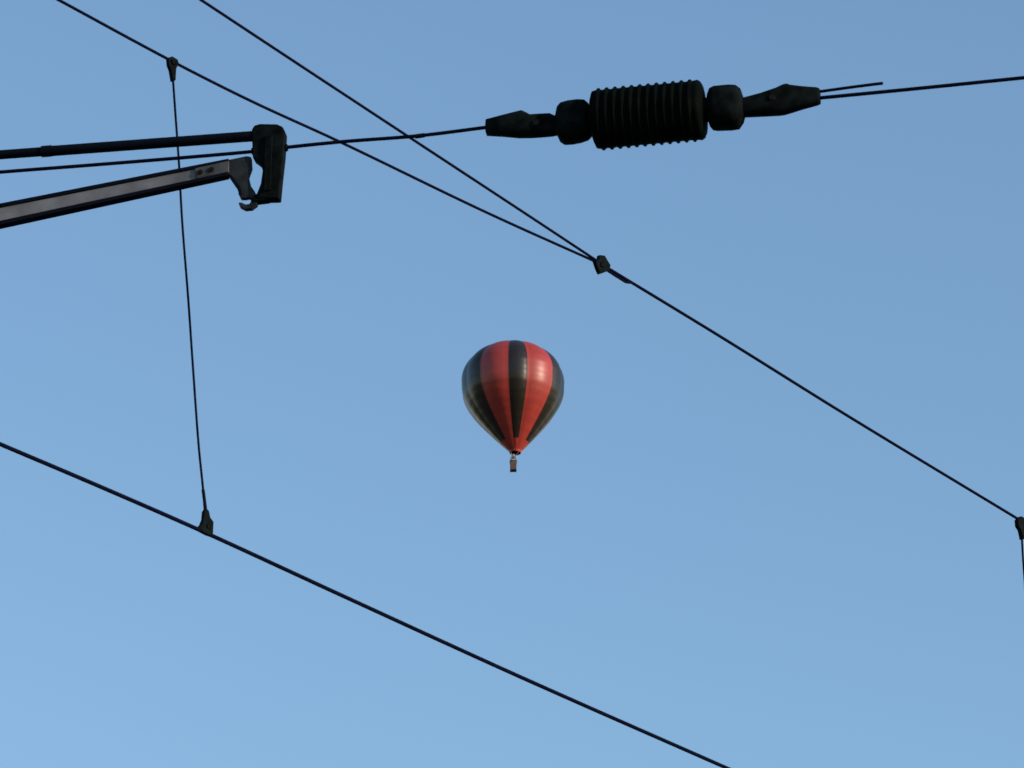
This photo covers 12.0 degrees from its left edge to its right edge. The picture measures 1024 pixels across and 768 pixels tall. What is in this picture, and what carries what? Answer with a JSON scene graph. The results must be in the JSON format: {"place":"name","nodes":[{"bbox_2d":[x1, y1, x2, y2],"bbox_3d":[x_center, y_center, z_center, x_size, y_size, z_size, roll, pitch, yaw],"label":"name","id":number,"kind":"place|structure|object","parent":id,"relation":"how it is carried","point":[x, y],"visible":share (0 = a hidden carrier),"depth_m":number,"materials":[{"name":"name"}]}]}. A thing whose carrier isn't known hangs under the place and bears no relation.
{"place":"outdoors","nodes":[
{"label":"outdoors","id":0,"kind":"place"},
{"bbox_2d":[0,0,1023,767],"label":"sky","id":1,"kind":"structure","parent":0,"point":[698,551],"materials":[{"name":"blue"}]},
{"bbox_2d":[462,340,563,471],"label":"hot air balloon","id":2,"kind":"object","parent":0,"point":[513,392],"visible":1,"depth_m":892.53,"materials":[{"name":"red fabric"}]},
{"label":"ground","id":3,"kind":"structure","parent":0,"visible":0},
{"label":"overhead line mast","id":4,"kind":"object","parent":3,"relation":"on","visible":0},
{"bbox_2d":[0,124,287,228],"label":"cantilever arm","id":5,"kind":"object","parent":4,"relation":"attached to","point":[269,149],"visible":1,"depth_m":9.54},
{"bbox_2d":[199,0,599,261],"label":"overhead messenger wire","id":6,"kind":"object","parent":4,"relation":"attached to","point":[391,125],"visible":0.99,"depth_m":10.23,"materials":[{"name":"black metal"}]},
{"bbox_2d":[0,76,1023,173],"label":"cross span wire","id":7,"kind":"object","parent":4,"relation":"attached to","point":[420,135],"visible":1,"depth_m":9.48,"materials":[{"name":"black metal"}]},
{"bbox_2d":[485,79,820,150],"bbox_3d":[0.270,-0.520,9.399,0.653,0.122,0.121,-5,-26,10],"label":"line insulator","id":8,"kind":"object","parent":7,"relation":"attached to","point":[647,114],"visible":1,"depth_m":9.36,"materials":[{"name":"rubber"}]},
{"bbox_2d":[56,0,1017,518],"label":"overhead messenger wire","id":9,"kind":"object","parent":4,"relation":"attached to","point":[546,240],"visible":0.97,"depth_m":10.66,"materials":[{"name":"black metal"}]},
{"bbox_2d":[166,56,213,536],"bbox_3d":[-0.641,-0.183,9.669,0.018,1.010,0.169,-21,-33,36],"label":"dropper wire","id":10,"kind":"object","parent":9,"relation":"hanging from","point":[205,526],"visible":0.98,"depth_m":9.63,"materials":[{"name":"black metal"}]},
{"bbox_2d":[0,442,729,767],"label":"overhead contact wire","id":11,"kind":"object","parent":10,"relation":"hanging from","point":[274,564],"visible":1,"depth_m":9.78,"materials":[{"name":"black metal"}]},
{"bbox_2d":[593,255,630,283],"bbox_3d":[0.223,-0.251,10.820,0.018,0.051,0.127,-21,-33,36],"label":"wire splice clamp","id":12,"kind":"object","parent":9,"relation":"attached to","point":[603,265],"visible":1,"depth_m":10.79,"materials":[{"name":"metal"}]},
{"bbox_2d":[1014,516,1023,578],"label":"dropper wire","id":13,"kind":"object","parent":9,"relation":"hanging from","point":[1019,524],"visible":1,"depth_m":11.83,"materials":[{"name":"black metal"}]}
]}

